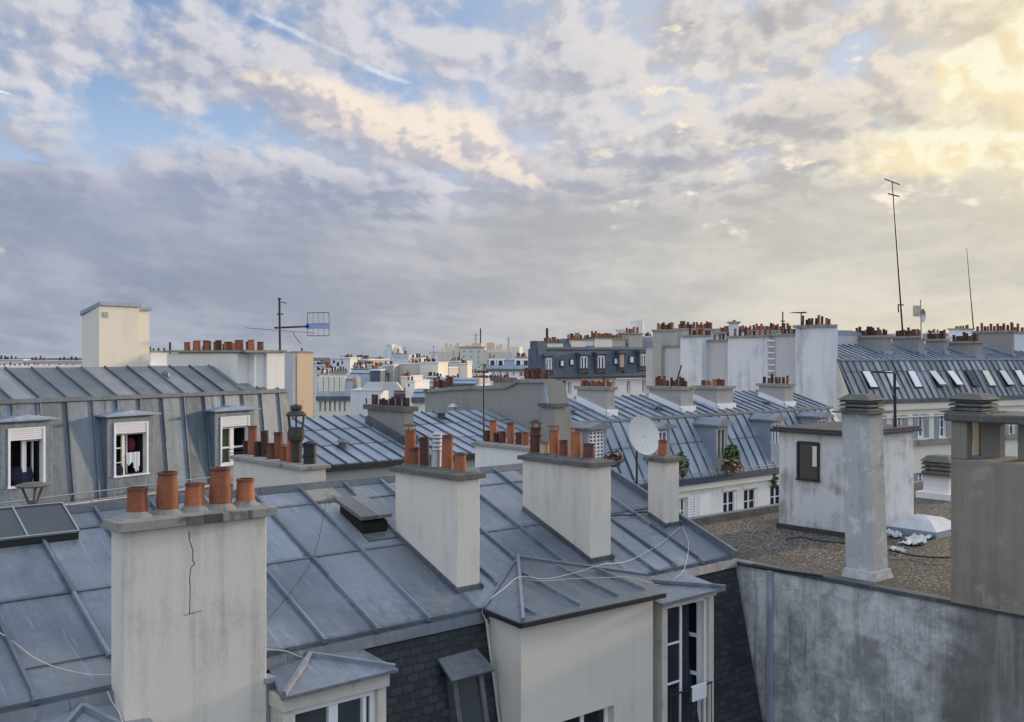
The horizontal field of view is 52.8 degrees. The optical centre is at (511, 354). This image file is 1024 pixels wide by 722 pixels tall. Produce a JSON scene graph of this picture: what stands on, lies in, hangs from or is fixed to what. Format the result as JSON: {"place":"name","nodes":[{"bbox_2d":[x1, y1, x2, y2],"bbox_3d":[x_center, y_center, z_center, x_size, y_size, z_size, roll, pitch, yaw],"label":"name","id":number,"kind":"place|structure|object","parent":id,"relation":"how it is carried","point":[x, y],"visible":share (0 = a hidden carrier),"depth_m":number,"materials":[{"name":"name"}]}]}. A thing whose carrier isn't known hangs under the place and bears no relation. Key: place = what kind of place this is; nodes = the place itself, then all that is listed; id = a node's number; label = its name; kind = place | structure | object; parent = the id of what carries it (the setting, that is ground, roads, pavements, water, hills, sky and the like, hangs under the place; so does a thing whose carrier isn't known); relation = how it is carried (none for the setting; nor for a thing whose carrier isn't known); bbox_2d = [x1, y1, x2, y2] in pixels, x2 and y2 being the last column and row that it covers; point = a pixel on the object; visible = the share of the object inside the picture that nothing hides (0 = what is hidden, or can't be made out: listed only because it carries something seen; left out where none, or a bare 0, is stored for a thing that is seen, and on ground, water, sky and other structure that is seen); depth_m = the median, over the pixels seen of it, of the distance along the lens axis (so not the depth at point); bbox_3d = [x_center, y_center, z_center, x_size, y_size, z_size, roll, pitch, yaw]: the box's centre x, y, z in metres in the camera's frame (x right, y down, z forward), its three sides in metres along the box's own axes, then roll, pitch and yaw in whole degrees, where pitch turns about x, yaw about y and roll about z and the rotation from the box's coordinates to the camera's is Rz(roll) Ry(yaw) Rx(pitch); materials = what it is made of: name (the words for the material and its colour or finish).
{"place":"outdoors","nodes":[
{"label":"outdoors","id":0,"kind":"place"},
{"bbox_2d":[0,355,30,364],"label":"house","id":1,"kind":"structure","parent":0,"point":[7,360],"depth_m":331.86,"materials":[{"name":"paint"}]},
{"bbox_2d":[0,362,81,367],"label":"town house","id":2,"kind":"structure","parent":0,"point":[34,366],"depth_m":55.42,"materials":[{"name":"beige paint"}]},
{"bbox_2d":[22,356,81,364],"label":"house","id":3,"kind":"structure","parent":0,"point":[76,361],"depth_m":300.19,"materials":[{"name":"stone"}]},
{"bbox_2d":[149,347,166,365],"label":"town house","id":4,"kind":"structure","parent":0,"point":[158,358],"depth_m":48.29,"materials":[{"name":"paint"}]},
{"bbox_2d":[284,348,313,417],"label":"town house","id":5,"kind":"structure","parent":0,"point":[298,373],"depth_m":51.76,"materials":[{"name":"paint"}]},
{"bbox_2d":[2,357,615,416],"bbox_3d":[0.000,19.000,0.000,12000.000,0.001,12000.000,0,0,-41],"label":"ground","id":6,"kind":"structure","parent":0,"point":[324,359],"depth_m":4081.17,"materials":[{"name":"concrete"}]},
{"bbox_2d":[0,301,290,506],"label":"mansard house","id":7,"kind":"structure","parent":6,"relation":"on","point":[73,435],"depth_m":23.04,"materials":[{"name":"metal"}]},
{"bbox_2d":[127,452,139,471],"bbox_3d":[-8.147,2.311,22.178,0.031,0.430,0.320,0,0,36],"label":"hanging cloth","id":8,"kind":"object","parent":7,"relation":"hanging from","point":[133,458],"visible":1,"depth_m":22.19,"materials":[{"name":"white fabric"}]},
{"bbox_2d":[245,298,329,349],"bbox_3d":[-6.040,-0.805,27.737,0.374,1.428,3.216,0,0,34],"label":"tv aerial","id":9,"kind":"object","parent":7,"relation":"attached to","point":[318,325],"visible":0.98,"depth_m":28.07,"materials":[{"name":"metal"}]},
{"bbox_2d":[369,364,385,381],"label":"town house","id":10,"kind":"structure","parent":6,"relation":"on","point":[377,374],"depth_m":84.00,"materials":[{"name":"blue stone"}]},
{"bbox_2d":[0,404,761,721],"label":"zinc roof house","id":11,"kind":"structure","parent":6,"relation":"on","point":[164,604],"depth_m":11.42,"materials":[{"name":"metal"}]},
{"bbox_2d":[0,632,110,675],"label":"cable","id":12,"kind":"object","parent":11,"relation":"on","point":[55,666],"visible":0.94,"depth_m":8.92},
{"bbox_2d":[107,691,122,721],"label":"cable","id":13,"kind":"object","parent":11,"relation":"hanging from","point":[115,706],"visible":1,"depth_m":8.68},
{"bbox_2d":[266,649,304,657],"bbox_3d":[-1.917,2.916,10.043,0.987,0.240,0.155,0,0,-20],"label":"cable","id":14,"kind":"object","parent":11,"relation":"on","point":[285,651],"visible":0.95,"depth_m":9.95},
{"bbox_2d":[267,497,329,619],"bbox_3d":[-2.311,2.215,11.663,0.133,0.891,2.668,0,0,3],"label":"cable","id":15,"kind":"object","parent":11,"relation":"on","point":[311,560],"visible":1,"depth_m":11.62,"materials":[{"name":"metal"}]},
{"bbox_2d":[438,648,494,721],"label":"dormer window","id":16,"kind":"structure","parent":11,"relation":"in","point":[464,671],"depth_m":11.14,"materials":[{"name":"grey metal"}]},
{"bbox_2d":[472,370,498,440],"bbox_3d":[-0.437,0.872,17.252,0.449,1.246,0.059,0,0,-5],"label":"aerial","id":17,"kind":"object","parent":11,"relation":"on","point":[483,372],"visible":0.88,"depth_m":17.25,"materials":[{"name":"metal"}]},
{"bbox_2d":[482,527,679,721],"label":"cable","id":18,"kind":"object","parent":11,"relation":"on","point":[545,578],"visible":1,"depth_m":11.94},
{"bbox_2d":[523,527,688,585],"bbox_3d":[1.583,2.745,13.324,0.755,0.468,3.844,0,0,39],"label":"cable","id":19,"kind":"object","parent":11,"relation":"on","point":[614,577],"visible":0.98,"depth_m":12.53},
{"bbox_2d":[611,511,647,516],"bbox_3d":[1.722,2.325,15.018,0.780,0.044,0.072,0,0,-39],"label":"cable","id":20,"kind":"object","parent":11,"relation":"on","point":[629,515],"visible":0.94,"depth_m":14.97,"materials":[{"name":"black paint"}]},
{"bbox_2d":[628,415,659,484],"bbox_3d":[2.037,1.575,15.864,0.497,1.255,0.567,0,0,5],"label":"satellite dish","id":21,"kind":"object","parent":11,"relation":"attached to","point":[643,434],"visible":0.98,"depth_m":16.03,"materials":[{"name":"metal"}]},
{"bbox_2d":[382,361,398,382],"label":"town house","id":22,"kind":"structure","parent":6,"relation":"on","point":[392,372],"depth_m":88.33,"materials":[{"name":"white paint"}]},
{"bbox_2d":[394,388,404,404],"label":"town house","id":23,"kind":"structure","parent":6,"relation":"on","point":[400,393],"depth_m":67.87,"materials":[{"name":"grey tile"}]},
{"bbox_2d":[393,359,420,385],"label":"apartment block","id":24,"kind":"structure","parent":6,"relation":"on","point":[413,368],"depth_m":92.00,"materials":[{"name":"grey paint"}]},
{"bbox_2d":[400,372,422,387],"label":"house","id":25,"kind":"structure","parent":6,"relation":"on","point":[406,376],"depth_m":73.05,"materials":[{"name":"beige paint"}]},
{"bbox_2d":[419,358,448,378],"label":"apartment block","id":26,"kind":"structure","parent":6,"relation":"on","point":[432,366],"depth_m":91.06,"materials":[{"name":"beige paint"}]},
{"bbox_2d":[426,372,445,379],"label":"house","id":27,"kind":"structure","parent":6,"relation":"on","point":[430,376],"depth_m":89.31,"materials":[{"name":"grey paint"}]},
{"bbox_2d":[448,357,472,377],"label":"apartment block","id":28,"kind":"structure","parent":6,"relation":"on","point":[455,363],"depth_m":110.03,"materials":[{"name":"grey paint"}]},
{"bbox_2d":[459,359,472,377],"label":"apartment block","id":29,"kind":"structure","parent":6,"relation":"on","point":[465,369],"depth_m":108.02,"materials":[{"name":"beige paint"}]},
{"bbox_2d":[423,368,574,455],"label":"gable house","id":30,"kind":"structure","parent":6,"relation":"on","point":[538,394],"depth_m":33.63,"materials":[{"name":"paint"}]},
{"bbox_2d":[645,315,862,415],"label":"party wall house","id":31,"kind":"structure","parent":6,"relation":"on","point":[803,357],"depth_m":62.30,"materials":[{"name":"paint"}]},
{"bbox_2d":[689,393,1023,721],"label":"flat roof block","id":32,"kind":"structure","parent":6,"relation":"on","point":[862,624],"depth_m":13.60,"materials":[{"name":"concrete"}]},
{"bbox_2d":[785,536,844,543],"bbox_3d":[4.868,2.930,16.253,1.060,0.046,0.252,0,0,31],"label":"cable","id":33,"kind":"object","parent":32,"relation":"on","point":[815,540],"visible":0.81,"depth_m":16.23,"materials":[{"name":"black paint"}]},
{"bbox_2d":[872,371,896,426],"bbox_3d":[6.382,0.765,17.674,0.048,0.972,0.455,0,0,-41],"label":"aerial","id":34,"kind":"object","parent":32,"relation":"on","point":[894,400],"visible":0.97,"depth_m":17.51,"materials":[{"name":"black paint"}]},
{"bbox_2d":[887,528,901,536],"bbox_3d":[6.255,2.915,16.917,0.273,0.087,0.470,0,0,19],"label":"plastic sheet","id":35,"kind":"object","parent":32,"relation":"on","point":[890,532],"visible":0.89,"depth_m":16.80,"materials":[{"name":"white plastic"}]},
{"bbox_2d":[891,546,906,551],"bbox_3d":[5.849,2.936,15.628,0.221,0.048,0.428,0,0,10],"label":"plastic sheet","id":36,"kind":"object","parent":32,"relation":"on","point":[897,548],"visible":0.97,"depth_m":15.63,"materials":[{"name":"white plastic"}]},
{"bbox_2d":[899,533,933,544],"bbox_3d":[6.426,2.930,16.402,0.389,0.059,0.987,0,0,34],"label":"plastic sheet","id":37,"kind":"object","parent":32,"relation":"on","point":[914,538],"visible":1,"depth_m":16.41,"materials":[{"name":"white plastic"}]},
{"bbox_2d":[887,549,950,558],"bbox_3d":[5.951,2.930,15.079,1.047,0.052,0.172,0,0,33],"label":"cable","id":38,"kind":"object","parent":32,"relation":"on","point":[919,555],"visible":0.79,"depth_m":15.05,"materials":[{"name":"black paint"}]},
{"bbox_2d":[837,322,1023,480],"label":"building","id":39,"kind":"structure","parent":6,"relation":"on","point":[934,372],"depth_m":60.35,"materials":[{"name":"metal"}]},
{"bbox_2d":[861,371,877,388],"bbox_3d":[19.800,1.420,57.165,0.660,1.069,0.793,0,0,-30],"label":"roof window","id":40,"kind":"structure","parent":39,"relation":"in","point":[867,376],"depth_m":57.02,"materials":[{"name":"white glass"}]},
{"bbox_2d":[885,370,899,388],"bbox_3d":[21.351,1.427,58.073,0.660,1.069,0.741,0,0,-30],"label":"roof window","id":41,"kind":"structure","parent":39,"relation":"in","point":[890,376],"depth_m":57.95,"materials":[{"name":"grey glass"}]},
{"bbox_2d":[884,178,903,329],"bbox_3d":[23.704,-5.975,63.842,1.419,9.826,0.439,0,0,-30],"label":"aerial","id":42,"kind":"object","parent":39,"relation":"on","point":[901,313],"visible":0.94,"depth_m":63.96,"materials":[{"name":"metal"}]},
{"bbox_2d":[897,415,900,424],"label":"window","id":43,"kind":"structure","parent":39,"relation":"in","point":[898,419],"depth_m":57.58,"materials":[{"name":"white paint"}]},
{"bbox_2d":[906,370,922,388],"bbox_3d":[23.007,1.435,59.008,0.660,1.069,0.741,0,0,-30],"label":"roof window","id":44,"kind":"structure","parent":39,"relation":"in","point":[916,383],"depth_m":58.88,"materials":[{"name":"grey glass"}]},
{"bbox_2d":[913,300,925,338],"bbox_3d":[23.694,-2.067,59.916,0.674,2.268,0.596,0,0,-30],"label":"panel aerial","id":45,"kind":"object","parent":39,"relation":"on","point":[918,311],"visible":1,"depth_m":59.98,"materials":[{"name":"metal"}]},
{"bbox_2d":[918,414,921,436],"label":"window","id":46,"kind":"structure","parent":39,"relation":"in","point":[919,418],"depth_m":58.44,"materials":[{"name":"white paint"}]},
{"bbox_2d":[928,370,945,387],"bbox_3d":[24.635,1.442,59.815,0.660,1.069,0.939,0,0,-30],"label":"roof window","id":47,"kind":"structure","parent":39,"relation":"in","point":[938,381],"depth_m":59.71,"materials":[{"name":"white glass"}]},
{"bbox_2d":[939,413,943,436],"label":"window","id":48,"kind":"structure","parent":39,"relation":"in","point":[941,418],"depth_m":59.36,"materials":[{"name":"white paint"}]},
{"bbox_2d":[946,370,962,387],"bbox_3d":[25.986,1.448,60.603,0.660,1.069,0.896,0,0,-30],"label":"roof window","id":49,"kind":"structure","parent":39,"relation":"in","point":[954,378],"depth_m":60.49,"materials":[{"name":"grey glass"}]},
{"bbox_2d":[966,248,973,328],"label":"aerial","id":50,"kind":"object","parent":39,"relation":"on","point":[970,293],"visible":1,"depth_m":69.97,"materials":[{"name":"metal"}]},
{"bbox_2d":[963,370,979,386],"bbox_3d":[27.389,1.454,61.485,0.660,1.069,0.741,0,0,-30],"label":"roof window","id":51,"kind":"structure","parent":39,"relation":"in","point":[969,374],"depth_m":61.35,"materials":[{"name":"grey glass"}]},
{"bbox_2d":[980,370,995,386],"bbox_3d":[28.729,1.460,62.243,0.660,1.069,0.741,0,0,-30],"label":"roof window","id":52,"kind":"structure","parent":39,"relation":"in","point":[985,373],"depth_m":62.12,"materials":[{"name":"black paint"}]},
{"bbox_2d":[997,370,1013,386],"bbox_3d":[30.168,1.467,63.015,0.660,1.069,0.810,0,0,-30],"label":"roof window","id":53,"kind":"structure","parent":39,"relation":"in","point":[1005,377],"depth_m":62.89,"materials":[{"name":"grey glass"}]},
{"bbox_2d":[1008,424,1012,433],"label":"window","id":54,"kind":"structure","parent":39,"relation":"in","point":[1010,426],"depth_m":62.49,"materials":[{"name":"white paint"}]},
{"bbox_2d":[1013,370,1023,386],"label":"roof window","id":55,"kind":"structure","parent":39,"relation":"in","point":[1020,377],"depth_m":63.67,"materials":[{"name":"white glass"}]},
{"bbox_2d":[924,325,974,344],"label":"town house","id":56,"kind":"structure","parent":6,"relation":"on","point":[957,330],"depth_m":75.43,"materials":[{"name":"paint"}]},
{"bbox_2d":[313,361,319,415],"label":"house","id":57,"kind":"structure","parent":0,"point":[314,362],"depth_m":320.23,"materials":[{"name":"paint"}]},
{"bbox_2d":[314,367,328,416],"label":"house","id":58,"kind":"structure","parent":0,"point":[318,372],"depth_m":119.97,"materials":[{"name":"beige paint"}]},
{"bbox_2d":[313,361,329,416],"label":"house","id":59,"kind":"structure","parent":0,"point":[319,364],"depth_m":240.13,"materials":[{"name":"paint"}]},
{"bbox_2d":[324,364,336,374],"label":"house","id":60,"kind":"structure","parent":0,"point":[328,367],"depth_m":136.47,"materials":[{"name":"white paint"}]},
{"bbox_2d":[316,367,360,416],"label":"town house","id":61,"kind":"structure","parent":0,"point":[334,387],"depth_m":75.29,"materials":[{"name":"beige paint"}]},
{"bbox_2d":[330,357,361,374],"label":"apartment block","id":62,"kind":"structure","parent":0,"point":[344,362],"depth_m":150.03,"materials":[{"name":"paint"}]},
{"bbox_2d":[345,354,366,357],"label":"house","id":63,"kind":"structure","parent":0,"point":[348,355],"depth_m":423.68,"materials":[{"name":"stone"}]},
{"bbox_2d":[352,362,364,367],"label":"house","id":64,"kind":"structure","parent":0,"point":[357,363],"depth_m":116.40,"materials":[{"name":"white paint"}]},
{"bbox_2d":[350,364,369,387],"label":"town house","id":65,"kind":"structure","parent":0,"point":[363,373],"depth_m":87.07,"materials":[{"name":"grey paint"}]},
{"bbox_2d":[362,361,373,367],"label":"house","id":66,"kind":"structure","parent":0,"point":[369,364],"depth_m":125.00,"materials":[{"name":"white paint"}]},
{"bbox_2d":[358,355,389,363],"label":"apartment block","id":67,"kind":"structure","parent":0,"point":[363,359],"depth_m":163.56,"materials":[{"name":"grey paint"}]},
{"bbox_2d":[350,382,403,414],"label":"town house","id":68,"kind":"structure","parent":0,"point":[359,397],"depth_m":62.04,"materials":[{"name":"white paint"}]},
{"bbox_2d":[375,362,382,368],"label":"house","id":69,"kind":"structure","parent":0,"point":[379,364],"depth_m":119.45,"materials":[{"name":"white paint"}]},
{"bbox_2d":[384,344,401,361],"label":"tower","id":70,"kind":"structure","parent":0,"point":[390,350],"depth_m":350.49,"materials":[{"name":"beige paint"}]},
{"bbox_2d":[391,349,415,362],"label":"apartment block","id":71,"kind":"structure","parent":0,"point":[397,357],"depth_m":320.04,"materials":[{"name":"white paint"}]},
{"bbox_2d":[405,376,429,405],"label":"house","id":72,"kind":"structure","parent":0,"point":[411,385],"depth_m":66.03,"materials":[{"name":"white paint"}]},
{"bbox_2d":[409,354,425,362],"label":"house","id":73,"kind":"structure","parent":0,"point":[418,356],"depth_m":280.48,"materials":[{"name":"beige paint"}]},
{"bbox_2d":[291,394,544,480],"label":"zinc roof house","id":74,"kind":"structure","parent":0,"point":[371,443],"depth_m":29.62,"materials":[{"name":"zinc"},{"name":"cream plaster"}]},
{"bbox_2d":[411,388,429,412],"bbox_3d":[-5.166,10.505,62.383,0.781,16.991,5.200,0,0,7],"label":"town house","id":75,"kind":"structure","parent":0,"point":[418,398],"depth_m":60.00,"materials":[{"name":"white paint"}]},
{"bbox_2d":[428,351,441,360],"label":"apartment block","id":76,"kind":"structure","parent":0,"point":[431,355],"depth_m":260.02,"materials":[{"name":"white paint"}]},
{"bbox_2d":[429,380,444,388],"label":"town house","id":77,"kind":"structure","parent":0,"point":[430,384],"depth_m":78.37,"materials":[{"name":"white paint"}]},
{"bbox_2d":[448,367,458,377],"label":"apartment block","id":78,"kind":"structure","parent":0,"point":[452,371],"depth_m":101.89,"materials":[{"name":"white paint"}]},
{"bbox_2d":[440,374,489,389],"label":"town house","id":79,"kind":"structure","parent":0,"point":[457,381],"depth_m":84.57,"materials":[{"name":"grey paint"}]},
{"bbox_2d":[438,342,522,372],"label":"apartment block","id":80,"kind":"structure","parent":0,"point":[477,354],"depth_m":200.23,"materials":[{"name":"white paint"}]},
{"bbox_2d":[472,369,490,377],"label":"house","id":81,"kind":"structure","parent":0,"point":[479,372],"depth_m":121.17,"materials":[{"name":"white paint"}]},
{"bbox_2d":[476,374,518,384],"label":"town house","id":82,"kind":"structure","parent":0,"point":[491,382],"depth_m":94.37,"materials":[{"name":"beige paint"}]},
{"bbox_2d":[486,352,527,377],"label":"town house","id":83,"kind":"structure","parent":0,"point":[515,366],"depth_m":130.32,"materials":[{"name":"white paint"}]},
{"bbox_2d":[0,0,1023,357],"label":"sky","id":84,"kind":"structure","parent":0,"point":[418,175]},
{"bbox_2d":[518,372,523,378],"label":"house","id":85,"kind":"structure","parent":0,"point":[521,376],"depth_m":100.19,"materials":[{"name":"white paint"}]},
{"bbox_2d":[528,327,652,397],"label":"slate mansard house","id":86,"kind":"structure","parent":0,"point":[595,355],"depth_m":89.95,"materials":[{"name":"stone"}]},
{"bbox_2d":[559,360,563,366],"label":"roof window","id":87,"kind":"structure","parent":86,"relation":"in","point":[561,362],"depth_m":87.12,"materials":[{"name":"glass"}]},
{"bbox_2d":[569,359,573,365],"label":"roof window","id":88,"kind":"structure","parent":86,"relation":"in","point":[571,361],"depth_m":87.89,"materials":[{"name":"glass"}]},
{"bbox_2d":[629,356,633,362],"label":"roof window","id":89,"kind":"structure","parent":86,"relation":"in","point":[631,358],"depth_m":92.89,"materials":[{"name":"glass"}]},
{"bbox_2d":[616,321,643,378],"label":"tower","id":90,"kind":"structure","parent":0,"point":[639,324],"depth_m":261.28,"materials":[{"name":"white paint"}]},
{"bbox_2d":[641,332,652,378],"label":"house","id":91,"kind":"structure","parent":0,"point":[647,336],"depth_m":150.36,"materials":[{"name":"metal"}]},
{"bbox_2d":[568,374,838,517],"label":"dormer house","id":92,"kind":"structure","parent":0,"point":[702,426],"depth_m":44.24,"materials":[{"name":"metal"}]},
{"bbox_2d":[603,450,625,467],"bbox_3d":[3.845,3.914,38.711,1.042,0.673,0.692,0,0,-41],"label":"plant","id":93,"kind":"object","parent":92,"relation":"in","point":[612,456],"visible":0.74,"depth_m":38.64,"materials":[{"name":"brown plant"}]},
{"bbox_2d":[675,365,681,384],"bbox_3d":[7.275,0.875,45.000,0.316,0.869,0.067,0,0,0],"label":"aerial","id":94,"kind":"object","parent":92,"relation":"on","point":[678,374],"visible":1,"depth_m":44.97,"materials":[{"name":"metal"}]},
{"bbox_2d":[679,497,684,515],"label":"window","id":95,"kind":"structure","parent":92,"relation":"in","point":[681,500],"depth_m":42.10,"materials":[{"name":"white paint"}]},
{"bbox_2d":[675,451,689,477],"bbox_3d":[6.794,4.405,41.291,0.729,1.080,0.644,0,0,-41],"label":"plant","id":96,"kind":"object","parent":92,"relation":"in","point":[682,470],"visible":0.66,"depth_m":41.24,"materials":[{"name":"green plant"}]},
{"bbox_2d":[699,494,709,515],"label":"blind window","id":97,"kind":"structure","parent":92,"relation":"in","point":[704,500],"depth_m":42.76,"materials":[{"name":"white paint"}]},
{"bbox_2d":[723,490,733,511],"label":"window","id":98,"kind":"structure","parent":92,"relation":"in","point":[727,495],"depth_m":44.01,"materials":[{"name":"glass"}]},
{"bbox_2d":[721,443,739,467],"bbox_3d":[9.241,4.268,43.432,0.940,1.158,0.687,0,0,-41],"label":"plant","id":99,"kind":"object","parent":92,"relation":"in","point":[731,455],"visible":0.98,"depth_m":43.30,"materials":[{"name":"green plant"}]},
{"bbox_2d":[730,465,744,474],"bbox_3d":[9.519,4.830,43.662,0.860,0.534,0.561,0,0,-41],"label":"plant","id":100,"kind":"object","parent":92,"relation":"in","point":[737,470],"visible":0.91,"depth_m":43.53,"materials":[{"name":"pink plant"}]},
{"bbox_2d":[744,488,752,508],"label":"window","id":101,"kind":"structure","parent":92,"relation":"in","point":[748,493],"depth_m":44.98,"materials":[{"name":"glass"}]},
{"bbox_2d":[770,484,778,503],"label":"window","id":102,"kind":"structure","parent":92,"relation":"in","point":[774,493],"depth_m":46.24,"materials":[{"name":"glass"}]},
{"bbox_2d":[771,473,778,488],"bbox_3d":[11.646,5.559,45.777,0.487,0.776,0.358,0,0,-41],"label":"plant","id":103,"kind":"object","parent":92,"relation":"in","point":[774,481],"visible":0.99,"depth_m":45.73,"materials":[{"name":"green plant"}]},
{"bbox_2d":[879,329,916,342],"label":"house","id":104,"kind":"structure","parent":0,"point":[894,334],"depth_m":239.79,"materials":[{"name":"beige concrete"}]},
{"bbox_2d":[922,329,948,335],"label":"house","id":105,"kind":"structure","parent":0,"point":[932,332],"depth_m":222.49,"materials":[{"name":"grey paint"}]}
]}

